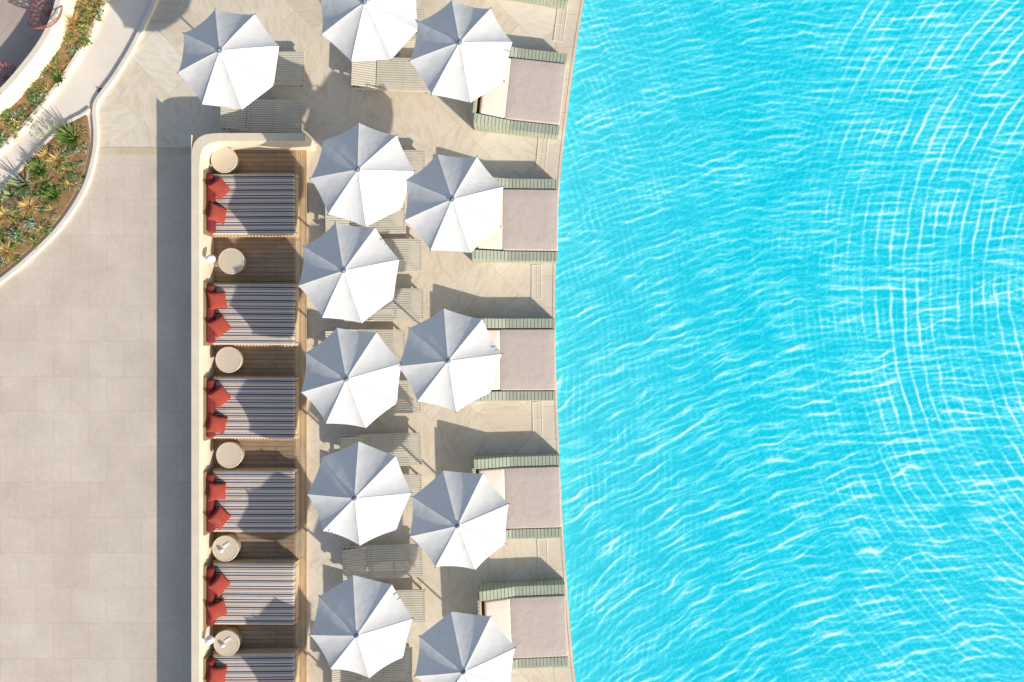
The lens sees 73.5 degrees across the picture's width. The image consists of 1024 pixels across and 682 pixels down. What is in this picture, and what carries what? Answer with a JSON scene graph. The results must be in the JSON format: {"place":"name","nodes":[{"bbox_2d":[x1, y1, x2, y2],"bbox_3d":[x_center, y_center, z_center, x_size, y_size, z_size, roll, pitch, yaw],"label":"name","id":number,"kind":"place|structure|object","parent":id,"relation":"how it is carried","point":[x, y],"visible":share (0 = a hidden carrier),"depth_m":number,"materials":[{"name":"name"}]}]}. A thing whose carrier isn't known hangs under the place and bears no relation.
{"place":"outdoors","nodes":[
{"label":"outdoors","id":0,"kind":"place"},
{"bbox_2d":[0,0,53,85],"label":"terrace paving","id":1,"kind":"structure","parent":0,"point":[19,37],"depth_m":21.00,"materials":[{"name":"tile"}]},
{"bbox_2d":[0,60,15,93],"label":"wire armchair","id":2,"kind":"object","parent":1,"relation":"on","point":[5,78],"visible":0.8,"depth_m":20.59,"materials":[{"name":"metal"}]},
{"bbox_2d":[0,0,76,114],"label":"planter wall","id":3,"kind":"structure","parent":1,"relation":"on","point":[19,81],"depth_m":20.49,"materials":[{"name":"white concrete"}]},
{"bbox_2d":[28,0,62,28],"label":"wire armchair","id":4,"kind":"object","parent":1,"relation":"on","point":[49,11],"visible":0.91,"depth_m":20.51,"materials":[{"name":"metal"}]},
{"bbox_2d":[0,154,190,681],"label":"paved plaza","id":5,"kind":"structure","parent":0,"point":[95,439],"depth_m":21.00,"materials":[{"name":"tile"}]},
{"bbox_2d":[98,0,557,681],"bbox_3d":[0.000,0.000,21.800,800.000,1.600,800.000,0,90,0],"label":"ground","id":6,"kind":"structure","parent":0,"point":[150,98],"depth_m":21.00,"materials":[{"name":"stone"}]},
{"bbox_2d":[0,0,99,137],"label":"planter soil","id":7,"kind":"structure","parent":6,"relation":"on","point":[64,58],"depth_m":20.90,"materials":[{"name":"brown soil"}]},
{"bbox_2d":[0,131,9,148],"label":"shrub","id":8,"kind":"object","parent":7,"relation":"on","point":[2,137],"visible":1,"depth_m":20.82,"materials":[{"name":"green plant"}]},
{"bbox_2d":[10,117,23,129],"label":"shrub","id":9,"kind":"object","parent":7,"relation":"on","point":[17,122],"visible":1,"depth_m":20.82,"materials":[{"name":"yellow plant"}]},
{"bbox_2d":[27,90,46,107],"bbox_3d":[-14.409,-7.337,20.779,0.511,0.344,0.535,-19,90,0],"label":"shrub","id":10,"kind":"object","parent":7,"relation":"on","point":[34,102],"visible":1,"depth_m":20.80,"materials":[{"name":"green plant"}]},
{"bbox_2d":[0,0,112,147],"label":"planter groundcover","id":11,"kind":"object","parent":7,"relation":"on","point":[87,13],"visible":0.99,"depth_m":20.85,"materials":[{"name":"green plant"}]},
{"bbox_2d":[48,69,67,86],"bbox_3d":[-13.771,-7.978,20.754,0.548,0.312,0.542,26,90,0],"label":"yucca plant","id":12,"kind":"object","parent":7,"relation":"on","point":[56,78],"visible":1,"depth_m":20.80,"materials":[{"name":"green plant"}]},
{"bbox_2d":[60,13,86,43],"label":"ornamental grass","id":13,"kind":"object","parent":7,"relation":"on","point":[70,21],"depth_m":20.78,"materials":[{"name":"yellow plant"}]},
{"bbox_2d":[76,19,89,35],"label":"shrub","id":14,"kind":"object","parent":7,"relation":"on","point":[83,26],"visible":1,"depth_m":20.80,"materials":[{"name":"green plant"}]},
{"bbox_2d":[0,0,109,153],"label":"path kerb","id":15,"kind":"structure","parent":6,"relation":"on","point":[52,92],"depth_m":20.87,"materials":[{"name":"white concrete"}]},
{"bbox_2d":[0,0,151,276],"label":"curved footpath","id":16,"kind":"structure","parent":6,"relation":"on","point":[96,66],"depth_m":21.00,"materials":[{"name":"beige concrete"}]},
{"bbox_2d":[29,125,46,137],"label":"flowering plant","id":17,"kind":"object","parent":16,"relation":"on","point":[39,135],"visible":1,"depth_m":20.43,"materials":[{"name":"white plant"}]},
{"bbox_2d":[33,121,51,134],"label":"flowering plant","id":18,"kind":"object","parent":16,"relation":"on","point":[37,132],"visible":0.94,"depth_m":20.46,"materials":[{"name":"white plant"}]},
{"bbox_2d":[0,115,89,273],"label":"planter soil","id":19,"kind":"structure","parent":16,"relation":"on","point":[65,200],"depth_m":20.92,"materials":[{"name":"brown soil"}]},
{"bbox_2d":[0,204,16,226],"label":"ornamental grass","id":20,"kind":"object","parent":19,"relation":"on","point":[3,217],"depth_m":20.82,"materials":[{"name":"beige plant"}]},
{"bbox_2d":[0,239,20,262],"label":"ornamental grass","id":21,"kind":"object","parent":19,"relation":"on","point":[5,250],"depth_m":20.81,"materials":[{"name":"yellow plant"}]},
{"bbox_2d":[1,187,19,205],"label":"agave plant","id":22,"kind":"object","parent":19,"relation":"on","point":[8,194],"visible":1,"depth_m":20.82,"materials":[{"name":"green plant"}]},
{"bbox_2d":[7,226,22,242],"bbox_3d":[-15.070,-3.229,20.819,0.504,0.261,0.530,42,90,0],"label":"shrub","id":23,"kind":"object","parent":19,"relation":"on","point":[18,235],"visible":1,"depth_m":20.81,"materials":[{"name":"green plant"}]},
{"bbox_2d":[6,168,42,196],"bbox_3d":[-14.758,-4.789,20.640,0.990,0.540,0.880,-43,90,0],"label":"agave plant","id":24,"kind":"object","parent":19,"relation":"on","point":[18,183],"visible":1,"depth_m":20.77,"materials":[{"name":"green plant"}]},
{"bbox_2d":[15,195,40,218],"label":"ornamental grass","id":25,"kind":"object","parent":19,"relation":"on","point":[28,205],"depth_m":20.82,"materials":[{"name":"beige plant"}]},
{"bbox_2d":[23,216,37,229],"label":"shrub","id":26,"kind":"object","parent":19,"relation":"on","point":[30,222],"visible":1,"depth_m":20.83,"materials":[{"name":"green plant"}]},
{"bbox_2d":[26,157,49,182],"bbox_3d":[-14.355,-5.187,20.686,0.690,0.449,0.649,-33,90,0],"label":"yucca plant","id":27,"kind":"object","parent":19,"relation":"on","point":[35,168],"visible":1,"depth_m":20.76,"materials":[{"name":"green plant"}]},
{"bbox_2d":[33,145,53,165],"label":"ornamental grass","id":28,"kind":"object","parent":19,"relation":"on","point":[43,154],"depth_m":20.79,"materials":[{"name":"yellow plant"}]},
{"bbox_2d":[0,121,88,267],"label":"planter groundcover","id":29,"kind":"object","parent":19,"relation":"on","point":[49,228],"visible":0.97,"depth_m":20.87,"materials":[{"name":"plant"}]},
{"bbox_2d":[38,182,52,194],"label":"shrub","id":30,"kind":"object","parent":19,"relation":"on","point":[45,187],"visible":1,"depth_m":20.81,"materials":[{"name":"green plant"}]},
{"bbox_2d":[41,116,58,129],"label":"flowering plant","id":31,"kind":"object","parent":19,"relation":"on","point":[51,119],"visible":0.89,"depth_m":20.43,"materials":[{"name":"white plant"}]},
{"bbox_2d":[40,186,62,205],"bbox_3d":[-13.884,-4.399,20.736,0.653,0.347,0.620,-43,90,0],"label":"yucca plant","id":32,"kind":"object","parent":19,"relation":"on","point":[52,195],"visible":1,"depth_m":20.80,"materials":[{"name":"green plant"}]},
{"bbox_2d":[45,146,74,169],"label":"ornamental grass","id":33,"kind":"object","parent":19,"relation":"on","point":[54,159],"depth_m":20.79,"materials":[{"name":"beige plant"}]},
{"bbox_2d":[54,145,73,162],"bbox_3d":[-13.596,-5.678,20.791,0.484,0.314,0.546,23,90,0],"label":"shrub","id":34,"kind":"object","parent":19,"relation":"on","point":[63,153],"visible":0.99,"depth_m":20.81,"materials":[{"name":"green plant"}]},
{"bbox_2d":[52,120,84,154],"bbox_3d":[-13.376,-6.230,20.580,1.052,0.660,1.088,-42,90,0],"label":"yucca plant","id":35,"kind":"object","parent":19,"relation":"on","point":[68,137],"visible":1,"depth_m":20.72,"materials":[{"name":"green plant"}]},
{"bbox_2d":[0,108,91,191],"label":"path kerb","id":36,"kind":"structure","parent":16,"relation":"on","point":[51,136],"depth_m":20.91,"materials":[{"name":"white concrete"}]},
{"bbox_2d":[0,0,158,284],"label":"path kerb","id":37,"kind":"structure","parent":16,"relation":"on","point":[59,227],"depth_m":20.90,"materials":[{"name":"white concrete"}]},
{"bbox_2d":[98,147,190,153],"bbox_3d":[-11.190,-5.820,20.992,3.020,0.001,0.220,0,90,0],"label":"stone border strip","id":38,"kind":"object","parent":6,"relation":"on","point":[144,150],"visible":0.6,"depth_m":20.99,"materials":[{"name":"beige stone"}]},
{"bbox_2d":[177,8,279,110],"bbox_3d":[-7.709,-7.664,19.495,2.684,3.010,2.682,8,90,0],"label":"patio umbrella","id":39,"kind":"object","parent":6,"relation":"on","point":[229,60],"visible":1,"depth_m":18.50,"materials":[{"name":"white fabric"}]},
{"bbox_2d":[191,133,315,681],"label":"cream boundary wall","id":40,"kind":"structure","parent":6,"relation":"on","point":[204,147],"depth_m":19.94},
{"bbox_2d":[202,635,213,644],"bbox_3d":[-8.961,8.796,20.157,0.380,0.285,0.260,0,90,0],"label":"wall lamp","id":41,"kind":"object","parent":40,"relation":"attached to","point":[208,639],"visible":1,"depth_m":20.11,"materials":[{"name":"white glass"}]},
{"bbox_2d":[202,254,215,262],"bbox_3d":[-8.922,-2.422,20.157,0.380,0.285,0.260,0,90,0],"label":"wall lamp","id":42,"kind":"object","parent":40,"relation":"attached to","point":[210,258],"visible":1,"depth_m":20.10,"materials":[{"name":"white metal"}]},
{"bbox_2d":[214,150,307,681],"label":"timber deck","id":43,"kind":"structure","parent":6,"relation":"on","point":[276,260],"depth_m":20.91,"materials":[{"name":"brown wood"}]},
{"bbox_2d":[211,147,239,173],"bbox_3d":[-8.610,-5.418,20.695,0.790,0.430,0.790,0,90,0],"label":"round side table","id":44,"kind":"object","parent":43,"relation":"on","point":[226,160],"visible":1,"depth_m":20.49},
{"bbox_2d":[212,534,240,561],"bbox_3d":[-8.571,6.199,20.655,0.790,0.510,0.790,0,90,0],"label":"round side table","id":45,"kind":"object","parent":43,"relation":"on","point":[226,547],"visible":1,"depth_m":20.49,"materials":[{"name":"beige wood"}]},
{"bbox_2d":[213,627,241,655],"bbox_3d":[-8.532,9.030,20.655,0.790,0.510,0.790,0,90,0],"label":"round side table","id":46,"kind":"object","parent":43,"relation":"on","point":[227,641],"visible":0.99,"depth_m":20.49,"materials":[{"name":"beige wood"}]},
{"bbox_2d":[215,346,243,372],"bbox_3d":[-8.473,0.556,20.695,0.790,0.430,0.790,0,90,0],"label":"round side table","id":47,"kind":"object","parent":43,"relation":"on","point":[228,359],"visible":1,"depth_m":20.49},
{"bbox_2d":[216,442,244,467],"bbox_3d":[-8.454,3.407,20.695,0.790,0.430,0.790,0,90,0],"label":"round side table","id":48,"kind":"object","parent":43,"relation":"on","point":[230,454],"visible":1,"depth_m":20.49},
{"bbox_2d":[218,248,246,273],"bbox_3d":[-8.395,-2.392,20.695,0.790,0.430,0.790,0,90,0],"label":"round side table","id":49,"kind":"object","parent":43,"relation":"on","point":[232,260],"visible":1,"depth_m":20.49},
{"bbox_2d":[203,558,298,629],"bbox_3d":[-7.790,7.574,20.455,2.600,0.910,1.920,0,90,0],"label":"striped daybed","id":50,"kind":"object","parent":43,"relation":"on","point":[253,591],"visible":1,"depth_m":20.47,"materials":[{"name":"grey fabric"}]},
{"bbox_2d":[203,467,298,535],"bbox_3d":[-7.790,4.796,20.473,2.600,0.874,1.920,0,90,0],"label":"striped daybed","id":51,"kind":"object","parent":43,"relation":"on","point":[251,499],"visible":1,"depth_m":20.47,"materials":[{"name":"grey fabric"}]},
{"bbox_2d":[203,171,298,237],"bbox_3d":[-7.790,-4.088,20.460,2.600,0.901,1.920,0,90,0],"label":"striped daybed","id":52,"kind":"object","parent":43,"relation":"on","point":[251,205],"visible":1,"depth_m":20.47,"materials":[{"name":"grey fabric"}]},
{"bbox_2d":[203,376,298,440],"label":"striped daybed","id":53,"kind":"object","parent":43,"relation":"on","point":[255,407],"visible":1,"depth_m":20.47,"materials":[{"name":"grey fabric"}]},
{"bbox_2d":[203,282,298,346],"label":"striped daybed","id":54,"kind":"object","parent":43,"relation":"on","point":[252,314],"visible":1,"depth_m":20.47,"materials":[{"name":"grey fabric"}]},
{"bbox_2d":[203,648,298,681],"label":"striped daybed","id":55,"kind":"object","parent":43,"relation":"on","point":[261,665],"visible":1,"depth_m":20.48,"materials":[{"name":"grey fabric"}]},
{"bbox_2d":[220,99,302,132],"bbox_3d":[-7.529,-6.792,20.722,2.400,0.556,1.008,1,90,0],"label":"sun lounger","id":56,"kind":"object","parent":6,"relation":"on","point":[273,110],"visible":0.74,"depth_m":20.64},
{"bbox_2d":[274,52,304,86],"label":"sun lounger","id":57,"kind":"object","parent":6,"relation":"on","point":[290,72],"visible":0.28,"depth_m":20.64,"materials":[{"name":"beige wood"}]},
{"bbox_2d":[297,221,399,323],"bbox_3d":[-4.441,-1.856,19.495,2.684,3.010,2.682,8,90,0],"label":"patio umbrella","id":58,"kind":"object","parent":6,"relation":"on","point":[349,272],"visible":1,"depth_m":18.50,"materials":[{"name":"white fabric"}]},
{"bbox_2d":[300,327,401,428],"bbox_3d":[-4.369,1.004,19.495,2.682,3.010,2.684,-39,90,0],"label":"patio umbrella","id":59,"kind":"object","parent":6,"relation":"on","point":[351,377],"visible":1,"depth_m":18.50,"materials":[{"name":"white fabric"}]},
{"bbox_2d":[306,440,411,546],"bbox_3d":[-4.156,4.147,19.495,2.682,3.010,2.684,-23,90,0],"label":"patio umbrella","id":60,"kind":"object","parent":6,"relation":"on","point":[359,493],"visible":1,"depth_m":18.50,"materials":[{"name":"white fabric"}]},
{"bbox_2d":[309,574,413,679],"bbox_3d":[-4.103,7.771,19.495,2.684,3.010,2.682,14,90,0],"label":"patio umbrella","id":61,"kind":"object","parent":6,"relation":"on","point":[361,625],"visible":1,"depth_m":18.49,"materials":[{"name":"white fabric"}]},
{"bbox_2d":[309,122,415,227],"bbox_3d":[-4.067,-4.520,19.495,2.682,3.010,2.684,-26,90,0],"label":"patio umbrella","id":62,"kind":"object","parent":6,"relation":"on","point":[362,173],"visible":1,"depth_m":18.49,"materials":[{"name":"white fabric"}]},
{"bbox_2d":[325,200,405,233],"bbox_3d":[-4.403,-3.725,20.722,2.400,0.556,1.008,-1,90,0],"label":"sun lounger","id":63,"kind":"object","parent":6,"relation":"on","point":[376,224],"visible":0.34,"depth_m":20.64,"materials":[{"name":"beige wood"}]},
{"bbox_2d":[325,329,405,360],"bbox_3d":[-4.403,0.147,20.722,2.400,0.556,1.008,0,90,0],"label":"sun lounger","id":64,"kind":"object","parent":6,"relation":"on","point":[387,339],"visible":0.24,"depth_m":20.64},
{"bbox_2d":[321,0,418,61],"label":"patio umbrella","id":65,"kind":"object","parent":6,"relation":"on","point":[363,30],"visible":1,"depth_m":18.49,"materials":[{"name":"white fabric"}]},
{"bbox_2d":[332,645,412,681],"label":"sun lounger","id":66,"kind":"object","parent":6,"relation":"on","point":[394,673],"visible":0.53,"depth_m":20.64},
{"bbox_2d":[341,432,421,465],"bbox_3d":[-3.931,3.292,20.722,2.400,0.556,1.008,-2,90,0],"label":"sun lounger","id":67,"kind":"object","parent":6,"relation":"on","point":[392,443],"visible":0.54,"depth_m":20.64,"materials":[{"name":"beige wood"}]},
{"bbox_2d":[342,544,422,579],"bbox_3d":[-3.892,6.654,20.722,2.400,0.556,1.008,-2,90,0],"label":"sun lounger","id":68,"kind":"object","parent":6,"relation":"on","point":[393,565],"visible":0.89,"depth_m":20.64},
{"bbox_2d":[344,288,423,320],"bbox_3d":[-3.853,-1.091,20.722,2.400,0.556,1.008,0,90,0],"label":"sun lounger","id":69,"kind":"object","parent":6,"relation":"on","point":[394,307],"visible":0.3,"depth_m":20.64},
{"bbox_2d":[351,57,429,93],"bbox_3d":[-3.617,-8.050,20.722,2.400,0.556,1.008,2,90,0],"label":"sun lounger","id":70,"kind":"object","parent":6,"relation":"on","point":[403,80],"visible":0.67,"depth_m":20.64,"materials":[{"name":"beige wood"}]},
{"bbox_2d":[383,239,421,271],"bbox_3d":[-3.912,-2.585,20.722,2.400,0.556,1.008,0,90,0],"label":"sun lounger","id":71,"kind":"object","parent":6,"relation":"on","point":[416,245],"visible":0.23,"depth_m":20.64,"materials":[{"name":"beige wood"}]},
{"bbox_2d":[384,380,421,412],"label":"sun lounger","id":72,"kind":"object","parent":6,"relation":"on","point":[416,406],"visible":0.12,"depth_m":20.64,"materials":[{"name":"beige wood"}]},
{"bbox_2d":[395,587,425,622],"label":"sun lounger","id":73,"kind":"object","parent":6,"relation":"on","point":[407,593],"visible":0.29,"depth_m":20.64,"materials":[{"name":"beige wood"}]},
{"bbox_2d":[403,474,421,506],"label":"sun lounger","id":74,"kind":"object","parent":6,"relation":"on","point":[413,483],"visible":0.15,"depth_m":20.64,"materials":[{"name":"beige wood"}]},
{"bbox_2d":[403,150,425,175],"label":"sun lounger","id":75,"kind":"object","parent":6,"relation":"on","point":[415,154],"visible":0.09,"depth_m":20.64,"materials":[{"name":"beige wood"}]},
{"bbox_2d":[407,8,425,41],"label":"sun lounger","id":76,"kind":"object","parent":6,"relation":"on","point":[420,12],"visible":0.08,"depth_m":20.64,"materials":[{"name":"beige wood"}]},
{"bbox_2d":[399,307,502,412],"bbox_3d":[-1.687,0.524,19.495,2.684,3.010,2.682,16,90,0],"label":"patio umbrella","id":77,"kind":"object","parent":6,"relation":"on","point":[450,360],"visible":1,"depth_m":18.50,"materials":[{"name":"white fabric"}]},
{"bbox_2d":[403,153,503,253],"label":"patio umbrella","id":78,"kind":"object","parent":6,"relation":"on","point":[453,203],"visible":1,"depth_m":18.49,"materials":[{"name":"white fabric"}]},
{"bbox_2d":[408,470,509,570],"bbox_3d":[-1.439,4.876,19.495,2.684,3.010,2.682,4,90,0],"label":"patio umbrella","id":79,"kind":"object","parent":6,"relation":"on","point":[459,519],"visible":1,"depth_m":18.50,"materials":[{"name":"white fabric"}]},
{"bbox_2d":[409,0,512,103],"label":"patio umbrella","id":80,"kind":"object","parent":6,"relation":"on","point":[461,52],"visible":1,"depth_m":18.50,"materials":[{"name":"white fabric"}]},
{"bbox_2d":[414,611,515,681],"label":"patio umbrella","id":81,"kind":"object","parent":6,"relation":"on","point":[461,647],"visible":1,"depth_m":18.48,"materials":[{"name":"white fabric"}]},
{"bbox_2d":[473,318,555,401],"bbox_3d":[-0.003,0.558,20.580,2.616,0.800,2.460,0,90,0],"label":"poolside daybed","id":82,"kind":"object","parent":6,"relation":"on","point":[526,363],"visible":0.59,"depth_m":20.46,"materials":[{"name":"beige fabric"}]},
{"bbox_2d":[472,177,558,262],"bbox_3d":[0.075,-3.626,20.580,2.616,0.800,2.460,1,90,0],"label":"poolside daybed","id":83,"kind":"object","parent":6,"relation":"on","point":[527,232],"visible":0.66,"depth_m":20.46,"materials":[{"name":"beige fabric"}]},
{"bbox_2d":[472,453,561,539],"bbox_3d":[0.153,4.689,20.580,2.616,0.800,2.460,-2,90,0],"label":"poolside daybed","id":84,"kind":"object","parent":6,"relation":"on","point":[526,487],"visible":0.63,"depth_m":20.46,"materials":[{"name":"beige fabric"}]},
{"bbox_2d":[472,46,567,139],"bbox_3d":[0.234,-7.518,20.580,2.616,0.800,2.460,6,90,0],"label":"poolside daybed","id":85,"kind":"object","parent":6,"relation":"on","point":[525,98],"visible":0.78,"depth_m":20.46,"materials":[{"name":"beige fabric"}]},
{"bbox_2d":[477,579,567,669],"bbox_3d":[0.329,8.561,20.580,2.616,0.800,2.460,-2,90,0],"label":"poolside daybed","id":86,"kind":"object","parent":6,"relation":"on","point":[528,617],"visible":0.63,"depth_m":20.46,"materials":[{"name":"beige fabric"}]},
{"bbox_2d":[510,0,567,8],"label":"poolside daybed","id":87,"kind":"object","parent":6,"relation":"on","point":[561,4],"visible":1,"depth_m":20.80,"materials":[{"name":"green wood"}]},
{"bbox_2d":[535,0,580,681],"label":"pool coping","id":88,"kind":"object","parent":6,"relation":"on","point":[544,309],"visible":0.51,"depth_m":20.99,"materials":[{"name":"stone"}]},
{"bbox_2d":[532,265,540,298],"bbox_3d":[0.750,-1.810,20.991,0.304,0.018,1.044,0,90,0],"label":"drain cover","id":89,"kind":"object","parent":88,"relation":"on","point":[536,281],"visible":1,"depth_m":20.99,"materials":[{"name":"stone"}]},
{"bbox_2d":[532,402,542,435],"bbox_3d":[0.780,2.390,20.991,0.304,0.018,1.044,-1,90,0],"label":"drain cover","id":90,"kind":"object","parent":88,"relation":"on","point":[537,418],"visible":1,"depth_m":20.99,"materials":[{"name":"stone"}]},
{"bbox_2d":[535,137,547,170],"bbox_3d":[0.920,-5.750,20.991,0.304,0.018,1.044,6,90,0],"label":"drain cover","id":91,"kind":"object","parent":88,"relation":"on","point":[541,153],"visible":0.82,"depth_m":20.99,"materials":[{"name":"stone"}]},
{"bbox_2d":[537,538,547,572],"bbox_3d":[0.940,6.570,20.991,0.304,0.018,1.044,-2,90,0],"label":"drain cover","id":92,"kind":"object","parent":88,"relation":"on","point":[542,555],"visible":1,"depth_m":20.99,"materials":[{"name":"stone"}]},
{"bbox_2d":[553,8,567,41],"bbox_3d":[1.480,-9.690,20.991,0.304,0.018,1.044,8,90,0],"label":"drain cover","id":93,"kind":"object","parent":88,"relation":"on","point":[559,30],"visible":1,"depth_m":20.99,"materials":[{"name":"stone"}]},
{"bbox_2d":[553,0,583,681],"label":"pool edge lip","id":94,"kind":"object","parent":6,"relation":"on","point":[554,286],"visible":0.78,"depth_m":20.98,"materials":[{"name":"beige stone"}]},
{"bbox_2d":[555,0,1023,681],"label":"pool water","id":95,"kind":"structure","parent":0,"point":[789,312],"depth_m":21.09,"materials":[{"name":"blue liquid"}]}
]}

